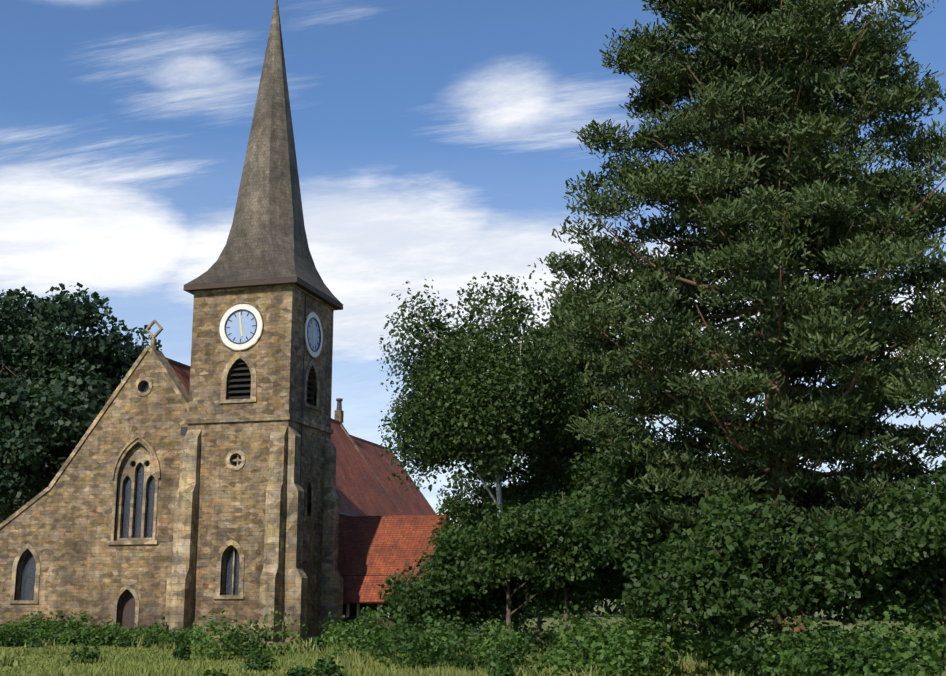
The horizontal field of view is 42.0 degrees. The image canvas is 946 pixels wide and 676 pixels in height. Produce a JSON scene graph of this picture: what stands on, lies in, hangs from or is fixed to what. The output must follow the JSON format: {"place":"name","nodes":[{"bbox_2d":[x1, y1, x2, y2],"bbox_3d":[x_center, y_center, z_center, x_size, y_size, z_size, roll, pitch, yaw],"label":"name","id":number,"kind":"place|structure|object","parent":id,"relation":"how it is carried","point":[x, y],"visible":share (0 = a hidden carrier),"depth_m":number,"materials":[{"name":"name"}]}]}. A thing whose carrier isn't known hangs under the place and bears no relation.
{"place":"outdoors","nodes":[
{"label":"outdoors","id":0,"kind":"place"},
{"bbox_2d":[187,286,333,621],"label":"church tower","id":1,"kind":"structure","parent":0,"point":[232,504],"depth_m":50.45,"materials":[{"name":"beige stone"}]},
{"bbox_2d":[180,294,305,484],"bbox_3d":[-9.583,5.168,50.683,5.078,14.450,0.342,-1,-12,6],"label":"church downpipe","id":2,"kind":"object","parent":1,"relation":"attached to","point":[183,430],"visible":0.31,"depth_m":51.09,"materials":[{"name":"black metal"}]},
{"bbox_2d":[165,426,342,641],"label":"buttresses","id":3,"kind":"structure","parent":1,"relation":"attached to","point":[292,592],"depth_m":49.14,"materials":[{"name":"beige stone"}]},
{"bbox_2d":[185,284,334,646],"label":"church tower strings","id":4,"kind":"object","parent":1,"relation":"attached to","point":[313,631],"visible":0.19,"depth_m":50.44},
{"bbox_2d":[183,276,342,309],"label":"church spire eaves","id":5,"kind":"object","parent":1,"relation":"attached to","point":[311,290],"visible":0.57,"depth_m":51.39,"materials":[{"name":"grey stone"}]},
{"bbox_2d":[185,0,342,304],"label":"church spire","id":6,"kind":"structure","parent":1,"relation":"on","point":[267,237],"depth_m":53.47,"materials":[{"name":"grey stone"}]},
{"bbox_2d":[213,303,323,598],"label":"church tower dressings","id":7,"kind":"structure","parent":1,"relation":"attached to","point":[240,327],"depth_m":50.96,"materials":[{"name":"beige stone"}]},
{"bbox_2d":[225,361,313,594],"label":"church tower openings","id":8,"kind":"object","parent":1,"relation":"in","point":[241,383],"visible":0.21,"depth_m":50.72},
{"bbox_2d":[336,398,342,409],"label":"chimney pot","id":9,"kind":"object","parent":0,"point":[339,403],"visible":0.85,"depth_m":73.33,"materials":[{"name":"grey metal"}]},
{"bbox_2d":[334,410,398,509],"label":"roof verge","id":10,"kind":"structure","parent":0,"point":[339,415],"depth_m":72.91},
{"bbox_2d":[342,620,457,636],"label":"church porch dwarf walls","id":11,"kind":"structure","parent":0,"point":[347,621],"depth_m":52.95,"materials":[{"name":"stone"}]},
{"bbox_2d":[0,600,943,672],"bbox_3d":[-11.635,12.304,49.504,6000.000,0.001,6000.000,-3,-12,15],"label":"ground","id":12,"kind":"structure","parent":0,"point":[850,626],"depth_m":92.50,"materials":[{"name":"green plant"}]},
{"bbox_2d":[0,375,111,520],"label":"oak tree","id":13,"kind":"object","parent":12,"relation":"on","point":[36,428],"depth_m":69.52,"materials":[{"name":"green plant"}]},
{"bbox_2d":[0,282,161,523],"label":"oak tree","id":14,"kind":"object","parent":12,"relation":"on","point":[33,343],"depth_m":77.17,"materials":[{"name":"green plant"}]},
{"bbox_2d":[0,350,187,630],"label":"gable wall","id":15,"kind":"structure","parent":12,"relation":"on","point":[62,526],"depth_m":51.76,"materials":[{"name":"beige stone"}]},
{"bbox_2d":[9,377,160,627],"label":"window surrounds","id":16,"kind":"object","parent":15,"relation":"attached to","point":[128,446],"depth_m":51.67,"materials":[{"name":"beige stone"}]},
{"bbox_2d":[20,382,154,628],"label":"window panes","id":17,"kind":"structure","parent":15,"relation":"in","point":[28,586],"depth_m":51.78,"materials":[{"name":"glass"}]},
{"bbox_2d":[0,320,188,528],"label":"gable coping","id":18,"kind":"object","parent":15,"relation":"on","point":[170,374],"visible":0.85,"depth_m":52.55,"materials":[{"name":"beige stone"}]},
{"bbox_2d":[117,443,155,540],"bbox_3d":[-13.991,6.430,51.705,1.796,4.105,0.140,-3,-12,15],"label":"window tracery","id":19,"kind":"object","parent":15,"relation":"in","point":[139,454],"visible":0.83,"depth_m":51.73,"materials":[{"name":"beige stone"}]},
{"bbox_2d":[170,363,435,515],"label":"church roofs","id":20,"kind":"structure","parent":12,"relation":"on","point":[360,490],"depth_m":70.41,"materials":[{"name":"red tile"}]},
{"bbox_2d":[166,358,392,450],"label":"church ridge tiles","id":21,"kind":"object","parent":20,"relation":"on","point":[179,364],"visible":0.18,"depth_m":72.10,"materials":[{"name":"red tile"}]},
{"bbox_2d":[339,512,356,515],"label":"church gutters","id":22,"kind":"object","parent":20,"relation":"attached to","point":[343,514],"visible":0.06,"depth_m":61.08,"materials":[{"name":"grey metal"}]},
{"bbox_2d":[341,575,446,631],"bbox_3d":[-4.521,12.214,55.881,6.430,2.820,5.200,-3,-12,15],"label":"church porch frame","id":23,"kind":"object","parent":12,"relation":"on","point":[351,611],"visible":0.12,"depth_m":53.62,"materials":[{"name":"brown wood"}]},
{"bbox_2d":[338,515,449,603],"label":"lower roof","id":24,"kind":"structure","parent":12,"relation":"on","point":[374,551],"depth_m":54.91,"materials":[{"name":"red tile"}]},
{"bbox_2d":[377,574,497,633],"bbox_3d":[-1.088,9.271,42.015,4.794,2.836,3.460,-11,-16,42],"label":"shrub","id":25,"kind":"object","parent":12,"relation":"on","point":[391,600],"depth_m":42.11,"materials":[{"name":"green plant"}]},
{"bbox_2d":[389,524,533,651],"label":"tree","id":26,"kind":"object","parent":12,"relation":"on","point":[431,583],"depth_m":39.29,"materials":[{"name":"green plant"}]},
{"bbox_2d":[0,603,941,675],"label":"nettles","id":27,"kind":"object","parent":12,"relation":"on","point":[386,650],"visible":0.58,"depth_m":30.19,"materials":[{"name":"green plant"}]},
{"bbox_2d":[0,600,945,675],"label":"bushes","id":28,"kind":"object","parent":12,"relation":"on","point":[640,643],"visible":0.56,"depth_m":28.59,"materials":[{"name":"green plant"}]},
{"bbox_2d":[429,463,523,630],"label":"tree","id":29,"kind":"object","parent":12,"relation":"on","point":[455,511],"depth_m":54.69,"materials":[{"name":"green plant"}]},
{"bbox_2d":[377,263,585,620],"bbox_3d":[0.303,4.301,45.161,8.123,13.871,7.999,-3,-12,15],"label":"birch tree","id":30,"kind":"object","parent":12,"relation":"on","point":[540,401],"depth_m":44.05,"materials":[{"name":"green plant"}]},
{"bbox_2d":[436,505,603,642],"bbox_3d":[1.443,7.704,39.316,5.302,4.782,3.978,-3,-12,15],"label":"tree","id":31,"kind":"object","parent":12,"relation":"on","point":[471,568],"depth_m":38.79,"materials":[{"name":"green plant"}]},
{"bbox_2d":[460,494,605,644],"bbox_3d":[2.182,8.702,46.347,6.063,5.746,5.536,-3,-12,15],"label":"tree","id":32,"kind":"object","parent":12,"relation":"on","point":[480,517],"depth_m":47.22,"materials":[{"name":"green plant"}]},
{"bbox_2d":[470,489,610,639],"bbox_3d":[2.432,7.441,39.419,5.428,5.340,5.657,-3,-12,15],"label":"tree","id":33,"kind":"object","parent":12,"relation":"on","point":[548,527],"depth_m":38.00,"materials":[{"name":"green plant"}]},
{"bbox_2d":[464,287,666,633],"bbox_3d":[3.975,5.186,50.648,8.505,14.412,7.753,-3,-12,15],"label":"pine tree","id":34,"kind":"object","parent":12,"relation":"on","point":[557,466],"depth_m":48.73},
{"bbox_2d":[524,474,648,629],"bbox_3d":[3.752,8.005,44.446,5.068,6.321,6.245,-3,-12,15],"label":"tree","id":35,"kind":"object","parent":12,"relation":"on","point":[603,571],"depth_m":45.16,"materials":[{"name":"green plant"}]},
{"bbox_2d":[554,446,633,626],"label":"tree","id":36,"kind":"object","parent":12,"relation":"on","point":[583,468],"depth_m":43.04,"materials":[{"name":"green plant"}]},
{"bbox_2d":[561,423,763,661],"bbox_3d":[5.267,5.780,34.770,6.148,6.662,5.947,-3,-12,15],"label":"tree","id":37,"kind":"object","parent":12,"relation":"on","point":[633,531],"depth_m":33.96,"materials":[{"name":"green plant"}]},
{"bbox_2d":[512,442,945,621],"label":"tree line","id":38,"kind":"object","parent":12,"relation":"on","point":[618,607],"visible":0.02,"depth_m":119.07,"materials":[{"name":"green plant"}]},
{"bbox_2d":[536,0,945,664],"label":"pine tree","id":39,"kind":"object","parent":12,"relation":"on","point":[832,198],"depth_m":31.50,"materials":[{"name":"green plant"}]},
{"bbox_2d":[616,486,873,672],"bbox_3d":[6.277,5.488,28.229,5.742,4.521,5.459,-3,-12,15],"label":"tree","id":40,"kind":"object","parent":12,"relation":"on","point":[717,603],"depth_m":26.99,"materials":[{"name":"green plant"}]},
{"bbox_2d":[813,460,945,670],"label":"tree","id":41,"kind":"object","parent":12,"relation":"on","point":[904,561],"depth_m":27.51,"materials":[{"name":"green plant"}]},
{"bbox_2d":[925,468,945,501],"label":"tree","id":42,"kind":"object","parent":12,"relation":"on","point":[940,494],"visible":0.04,"depth_m":32.81,"materials":[{"name":"green plant"}]},
{"bbox_2d":[0,630,944,675],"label":"meadow grass","id":43,"kind":"structure","parent":0,"point":[142,661],"depth_m":32.01,"materials":[{"name":"green plant"}]},
{"bbox_2d":[0,0,945,597],"label":"sky","id":44,"kind":"structure","parent":0,"point":[434,139],"materials":[{"name":"blue"}]}
]}

